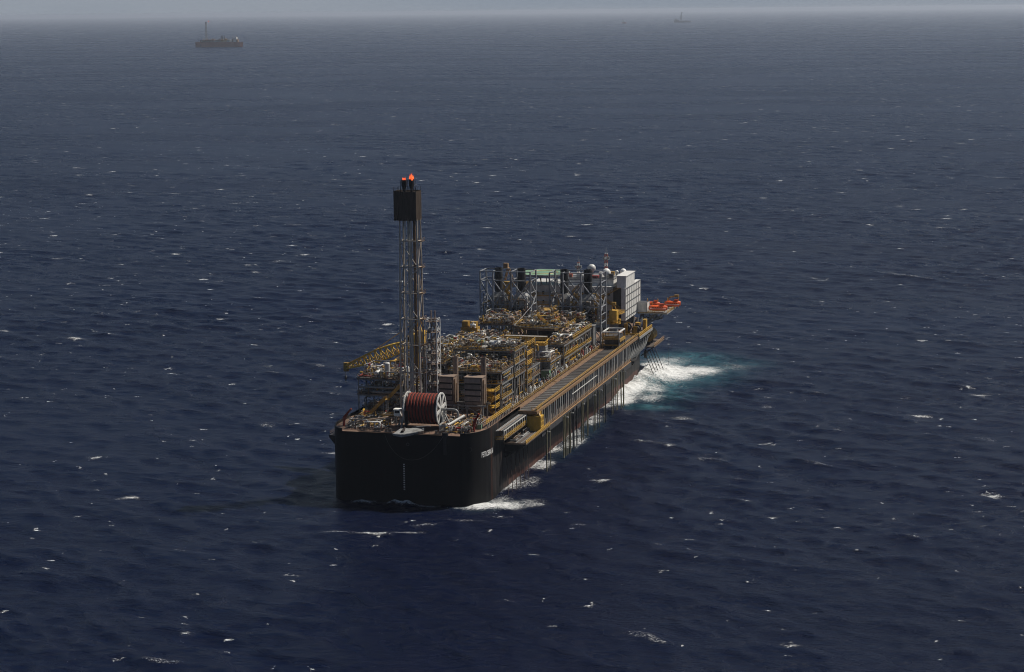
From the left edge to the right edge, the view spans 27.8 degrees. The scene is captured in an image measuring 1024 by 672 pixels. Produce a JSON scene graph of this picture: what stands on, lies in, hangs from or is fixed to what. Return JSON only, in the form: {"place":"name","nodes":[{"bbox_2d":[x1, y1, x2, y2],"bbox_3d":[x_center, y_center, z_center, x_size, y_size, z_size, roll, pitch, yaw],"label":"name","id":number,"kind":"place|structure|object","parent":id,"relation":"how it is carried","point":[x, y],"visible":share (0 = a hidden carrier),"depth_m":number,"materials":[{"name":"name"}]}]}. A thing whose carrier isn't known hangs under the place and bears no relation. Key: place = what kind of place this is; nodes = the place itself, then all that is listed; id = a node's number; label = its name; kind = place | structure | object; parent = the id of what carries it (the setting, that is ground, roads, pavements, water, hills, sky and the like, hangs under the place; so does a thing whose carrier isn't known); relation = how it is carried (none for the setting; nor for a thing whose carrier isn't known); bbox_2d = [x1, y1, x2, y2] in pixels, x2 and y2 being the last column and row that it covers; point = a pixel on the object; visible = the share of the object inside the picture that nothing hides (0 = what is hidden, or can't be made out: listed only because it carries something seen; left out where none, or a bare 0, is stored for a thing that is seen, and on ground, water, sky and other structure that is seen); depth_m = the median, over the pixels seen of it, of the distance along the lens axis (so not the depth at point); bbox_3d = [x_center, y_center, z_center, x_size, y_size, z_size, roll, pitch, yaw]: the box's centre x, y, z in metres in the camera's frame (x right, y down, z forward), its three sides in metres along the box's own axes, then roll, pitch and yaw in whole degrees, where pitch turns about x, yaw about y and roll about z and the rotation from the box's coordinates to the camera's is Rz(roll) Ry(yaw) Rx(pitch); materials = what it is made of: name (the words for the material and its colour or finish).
{"place":"outdoors","nodes":[
{"label":"outdoors","id":0,"kind":"place"},
{"bbox_2d":[393,174,427,419],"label":"flare tower","id":1,"kind":"structure","parent":0,"point":[407,205],"depth_m":712.54,"materials":[{"name":"grey metal"}]},
{"bbox_2d":[0,9,1023,671],"bbox_3d":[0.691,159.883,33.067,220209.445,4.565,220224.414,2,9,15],"label":"sea","id":2,"kind":"structure","parent":0,"point":[802,451],"depth_m":1078.88,"materials":[{"name":"liquid"}]},
{"bbox_2d":[195,21,242,46],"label":"production ship","id":3,"kind":"object","parent":2,"relation":"on","point":[235,42],"visible":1,"depth_m":10336.16,"materials":[{"name":"metal"}]},
{"bbox_2d":[329,317,639,506],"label":"production ship","id":4,"kind":"object","parent":2,"relation":"on","point":[457,469],"visible":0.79,"depth_m":700.13,"materials":[{"name":"paint"}]},
{"bbox_2d":[343,408,351,425],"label":"davit crane","id":5,"kind":"object","parent":4,"relation":"on","point":[346,415],"visible":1,"depth_m":709.61,"materials":[{"name":"red paint"}]},
{"bbox_2d":[346,408,398,429],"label":"deck gear","id":6,"kind":"object","parent":4,"relation":"on","point":[362,416],"visible":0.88,"depth_m":708.91,"materials":[{"name":"beige paint"}]},
{"bbox_2d":[355,415,396,428],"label":"mooring beam","id":7,"kind":"structure","parent":4,"relation":"on","point":[386,417],"depth_m":706.49,"materials":[{"name":"grey metal"}]},
{"bbox_2d":[343,320,426,392],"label":"pedestal crane","id":8,"kind":"object","parent":4,"relation":"on","point":[346,367],"visible":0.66,"depth_m":756.71,"materials":[{"name":"yellow paint"}]},
{"bbox_2d":[369,382,402,412],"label":"access stair","id":9,"kind":"object","parent":4,"relation":"on","point":[395,390],"visible":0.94,"depth_m":724.76,"materials":[{"name":"metal"}]},
{"bbox_2d":[357,359,422,411],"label":"process module","id":10,"kind":"object","parent":4,"relation":"on","point":[382,375],"visible":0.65,"depth_m":734.16,"materials":[{"name":"beige paint"}]},
{"bbox_2d":[379,408,401,425],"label":"control cabin","id":11,"kind":"object","parent":4,"relation":"on","point":[397,412],"visible":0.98,"depth_m":709.75,"materials":[{"name":"white metal"}]},
{"bbox_2d":[392,426,430,436],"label":"hose chute","id":12,"kind":"object","parent":4,"relation":"on","point":[410,431],"visible":1,"depth_m":695.67,"materials":[{"name":"white metal"}]},
{"bbox_2d":[397,391,458,432],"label":"hose reel","id":13,"kind":"object","parent":4,"relation":"on","point":[425,408],"visible":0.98,"depth_m":701.61,"materials":[{"name":"white paint"}]},
{"bbox_2d":[394,339,464,392],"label":"process module","id":14,"kind":"object","parent":4,"relation":"on","point":[447,354],"visible":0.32,"depth_m":763.95,"materials":[{"name":"white paint"}]},
{"bbox_2d":[425,310,440,392],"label":"lattice tower","id":15,"kind":"structure","parent":4,"relation":"on","point":[436,373],"depth_m":718.10,"materials":[{"name":"grey metal"}]},
{"bbox_2d":[425,333,486,368],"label":"process module","id":16,"kind":"object","parent":4,"relation":"on","point":[452,337],"visible":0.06,"depth_m":810.57,"materials":[{"name":"beige paint"}]},
{"bbox_2d":[447,415,464,432],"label":"loading arm","id":17,"kind":"object","parent":4,"relation":"on","point":[456,420],"visible":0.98,"depth_m":700.28},
{"bbox_2d":[453,426,467,432],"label":"mooring winch","id":18,"kind":"object","parent":4,"relation":"on","point":[463,428],"visible":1,"depth_m":696.71,"materials":[{"name":"red paint"}]},
{"bbox_2d":[439,413,487,432],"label":"deck gear","id":19,"kind":"object","parent":4,"relation":"on","point":[466,423],"visible":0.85,"depth_m":701.00,"materials":[{"name":"red paint"}]},
{"bbox_2d":[446,402,490,420],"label":"support frame","id":20,"kind":"object","parent":4,"relation":"on","point":[466,407],"visible":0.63,"depth_m":718.33,"materials":[{"name":"grey metal"}]},
{"bbox_2d":[436,356,458,413],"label":"air intake box","id":21,"kind":"object","parent":20,"relation":"on","point":[448,385],"visible":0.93,"depth_m":719.98,"materials":[{"name":"beige paint"}]},
{"bbox_2d":[464,357,486,414],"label":"air intake box","id":22,"kind":"object","parent":20,"relation":"on","point":[475,388],"visible":0.99,"depth_m":717.44,"materials":[{"name":"beige paint"}]},
{"bbox_2d":[473,413,479,431],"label":"davit crane","id":23,"kind":"object","parent":4,"relation":"on","point":[475,420],"visible":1,"depth_m":697.91,"materials":[{"name":"red paint"}]},
{"bbox_2d":[449,353,513,410],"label":"process module","id":24,"kind":"object","parent":4,"relation":"on","point":[493,369],"visible":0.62,"depth_m":737.17,"materials":[{"name":"white paint"}]},
{"bbox_2d":[455,328,508,339],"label":"process module","id":25,"kind":"object","parent":4,"relation":"on","point":[490,334],"visible":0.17,"depth_m":835.68,"materials":[{"name":"beige paint"}]},
{"bbox_2d":[458,320,479,332],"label":"generator house","id":26,"kind":"structure","parent":25,"relation":"on","point":[467,325],"depth_m":841.25,"materials":[{"name":"white paint"}]},
{"bbox_2d":[453,335,525,398],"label":"process module","id":27,"kind":"object","parent":4,"relation":"on","point":[489,347],"visible":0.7,"depth_m":753.26,"materials":[{"name":"beige paint"}]},
{"bbox_2d":[484,385,499,414],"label":"stair tower","id":28,"kind":"structure","parent":4,"relation":"on","point":[492,398],"depth_m":726.14,"materials":[{"name":"yellow metal"}]},
{"bbox_2d":[486,403,510,427],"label":"deck guard rail","id":29,"kind":"object","parent":4,"relation":"on","point":[496,418],"visible":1,"depth_m":717.28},
{"bbox_2d":[478,308,526,339],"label":"process module","id":30,"kind":"object","parent":4,"relation":"on","point":[501,318],"visible":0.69,"depth_m":860.66,"materials":[{"name":"beige paint"}]},
{"bbox_2d":[479,267,536,334],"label":"smokestack frame","id":31,"kind":"object","parent":4,"relation":"on","point":[520,298],"visible":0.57,"depth_m":879.88,"materials":[{"name":"metal"}]},
{"bbox_2d":[503,263,527,328],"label":"pedestal crane","id":32,"kind":"object","parent":4,"relation":"on","point":[505,265],"visible":0.13,"depth_m":926.01,"materials":[{"name":"grey metal"}]},
{"bbox_2d":[493,344,539,390],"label":"process module","id":33,"kind":"object","parent":4,"relation":"on","point":[533,374],"visible":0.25,"depth_m":774.59,"materials":[{"name":"white paint"}]},
{"bbox_2d":[520,340,531,391],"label":"stair tower","id":34,"kind":"structure","parent":4,"relation":"on","point":[528,343],"depth_m":765.52,"materials":[{"name":"yellow metal"}]},
{"bbox_2d":[504,335,547,341],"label":"bridge walkway","id":35,"kind":"structure","parent":4,"relation":"on","point":[524,337],"depth_m":824.54,"materials":[{"name":"beige metal"}]},
{"bbox_2d":[525,337,535,370],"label":"stair tower","id":36,"kind":"structure","parent":4,"relation":"on","point":[533,339],"depth_m":784.72,"materials":[{"name":"yellow metal"}]},
{"bbox_2d":[540,369,550,378],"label":"equipment box","id":37,"kind":"object","parent":4,"relation":"on","point":[543,372],"visible":0.81,"depth_m":795.46,"materials":[{"name":"green paint"}]},
{"bbox_2d":[514,305,578,349],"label":"process module","id":38,"kind":"object","parent":4,"relation":"on","point":[547,321],"visible":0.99,"depth_m":851.04,"materials":[{"name":"metal"}]},
{"bbox_2d":[532,340,560,374],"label":"process module","id":39,"kind":"object","parent":4,"relation":"on","point":[546,357],"visible":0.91,"depth_m":800.37,"materials":[{"name":"beige paint"}]},
{"bbox_2d":[501,344,599,412],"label":"deck edge piping","id":40,"kind":"object","parent":4,"relation":"on","point":[532,388],"visible":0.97,"depth_m":792.66,"materials":[{"name":"white paint"}]},
{"bbox_2d":[546,321,591,365],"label":"process module","id":41,"kind":"object","parent":4,"relation":"on","point":[571,342],"visible":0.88,"depth_m":836.12,"materials":[{"name":"white paint"}]},
{"bbox_2d":[559,309,587,347],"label":"process module","id":42,"kind":"object","parent":4,"relation":"on","point":[580,315],"visible":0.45,"depth_m":864.32,"materials":[{"name":"beige paint"}]},
{"bbox_2d":[549,269,606,346],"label":"smokestack frame","id":43,"kind":"object","parent":4,"relation":"on","point":[588,300],"visible":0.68,"depth_m":871.74,"materials":[{"name":"metal"}]},
{"bbox_2d":[512,332,650,471],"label":"riser balcony","id":44,"kind":"structure","parent":4,"relation":"attached to","point":[565,408],"depth_m":803.87,"materials":[{"name":"metal"}]},
{"bbox_2d":[521,411,543,430],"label":"winch cage","id":45,"kind":"object","parent":44,"relation":"on","point":[535,422],"visible":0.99,"depth_m":735.37,"materials":[{"name":"yellow metal"}]},
{"bbox_2d":[602,327,625,348],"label":"gantry carriage","id":46,"kind":"object","parent":44,"relation":"on","point":[614,339],"visible":0.98,"depth_m":867.54,"materials":[{"name":"white paint"}]},
{"bbox_2d":[622,317,652,350],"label":"winch platform","id":47,"kind":"structure","parent":44,"relation":"attached to","point":[640,331],"depth_m":907.11,"materials":[{"name":"metal"}]},
{"bbox_2d":[526,271,640,327],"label":"living quarters","id":48,"kind":"structure","parent":4,"relation":"on","point":[623,290],"depth_m":924.25,"materials":[{"name":"white paint"}]},
{"bbox_2d":[526,269,569,285],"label":"helideck","id":49,"kind":"object","parent":48,"relation":"on","point":[542,273],"visible":0.56,"depth_m":925.73,"materials":[{"name":"green paint"}]},
{"bbox_2d":[575,259,581,272],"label":"antenna mast","id":50,"kind":"object","parent":48,"relation":"on","point":[577,267],"visible":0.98,"depth_m":933.62,"materials":[{"name":"white metal"}]},
{"bbox_2d":[569,271,614,277],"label":"roof equipment","id":51,"kind":"object","parent":48,"relation":"on","point":[612,274],"visible":0.61,"depth_m":926.05,"materials":[{"name":"white paint"}]},
{"bbox_2d":[588,264,595,274],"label":"radome","id":52,"kind":"object","parent":48,"relation":"on","point":[592,266],"visible":0.66,"depth_m":927.03,"materials":[{"name":"white paint"}]},
{"bbox_2d":[603,253,608,268],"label":"antenna mast","id":53,"kind":"object","parent":48,"relation":"on","point":[605,261],"visible":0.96,"depth_m":932.00,"materials":[{"name":"white metal"}]},
{"bbox_2d":[602,268,610,277],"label":"radome","id":54,"kind":"object","parent":48,"relation":"on","point":[607,270],"visible":0.86,"depth_m":925.59,"materials":[{"name":"white paint"}]},
{"bbox_2d":[584,323,596,347],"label":"deck house","id":55,"kind":"structure","parent":4,"relation":"on","point":[593,334],"depth_m":865.72,"materials":[{"name":"white paint"}]},
{"bbox_2d":[607,302,624,331],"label":"deck crane","id":56,"kind":"object","parent":4,"relation":"on","point":[614,321],"visible":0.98,"depth_m":883.36,"materials":[{"name":"yellow metal"}]},
{"bbox_2d":[641,328,663,357],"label":"platform","id":57,"kind":"object","parent":4,"relation":"on","point":[652,342],"visible":0.71,"depth_m":940.69,"materials":[{"name":"metal"}]},
{"bbox_2d":[638,307,675,326],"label":"lifeboat platform","id":58,"kind":"structure","parent":4,"relation":"on","point":[655,313],"depth_m":941.79,"materials":[{"name":"metal"}]},
{"bbox_2d":[637,301,649,311],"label":"stores room","id":59,"kind":"object","parent":58,"relation":"on","point":[642,306],"visible":1,"depth_m":938.53,"materials":[{"name":"metal"}]},
{"bbox_2d":[647,298,659,304],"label":"lifeboat","id":60,"kind":"object","parent":58,"relation":"on","point":[655,302],"visible":0.59,"depth_m":949.12,"materials":[{"name":"orange paint"}]},
{"bbox_2d":[649,302,666,311],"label":"lifeboat","id":61,"kind":"object","parent":58,"relation":"on","point":[662,307],"visible":1,"depth_m":938.98,"materials":[{"name":"orange paint"}]},
{"bbox_2d":[665,298,680,306],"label":"lifeboat","id":62,"kind":"object","parent":58,"relation":"on","point":[675,302],"visible":0.93,"depth_m":951.24,"materials":[{"name":"orange paint"}]},
{"bbox_2d":[506,454,508,494],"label":"mooring chain","id":63,"kind":"object","parent":2,"relation":"in","point":[507,474],"visible":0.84,"depth_m":713.28,"materials":[{"name":"black metal"}]},
{"bbox_2d":[510,452,512,491],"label":"mooring chain","id":64,"kind":"object","parent":2,"relation":"in","point":[511,473],"visible":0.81,"depth_m":717.12,"materials":[{"name":"black metal"}]},
{"bbox_2d":[514,452,516,489],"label":"mooring chain","id":65,"kind":"object","parent":2,"relation":"in","point":[515,472],"visible":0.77,"depth_m":721.02,"materials":[{"name":"black metal"}]},
{"bbox_2d":[674,12,690,21],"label":"drill ship","id":66,"kind":"object","parent":2,"relation":"on","point":[676,20],"visible":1,"depth_m":25393.38},
{"bbox_2d":[0,0,1023,18],"label":"sky","id":67,"kind":"structure","parent":0,"point":[9,9],"materials":[{"name":"grey"}]},
{"bbox_2d":[503,422,550,457],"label":"platform","id":68,"kind":"structure","parent":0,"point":[517,441],"depth_m":722.07,"materials":[{"name":"metal"}]},
{"bbox_2d":[495,414,526,440],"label":"side walkway","id":69,"kind":"structure","parent":68,"relation":"attached to","point":[511,431],"depth_m":718.09,"materials":[{"name":"white paint"}]},
{"bbox_2d":[519,450,520,486],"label":"mooring chain","id":70,"kind":"object","parent":68,"relation":"hanging from","point":[519,467],"visible":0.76,"depth_m":725.11,"materials":[{"name":"black metal"}]},
{"bbox_2d":[523,448,525,483],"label":"mooring chain","id":71,"kind":"object","parent":68,"relation":"hanging from","point":[524,464],"visible":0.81,"depth_m":728.81,"materials":[{"name":"black metal"}]},
{"bbox_2d":[527,445,529,480],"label":"mooring chain","id":72,"kind":"object","parent":68,"relation":"hanging from","point":[528,462],"visible":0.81,"depth_m":732.92,"materials":[{"name":"black metal"}]}
]}

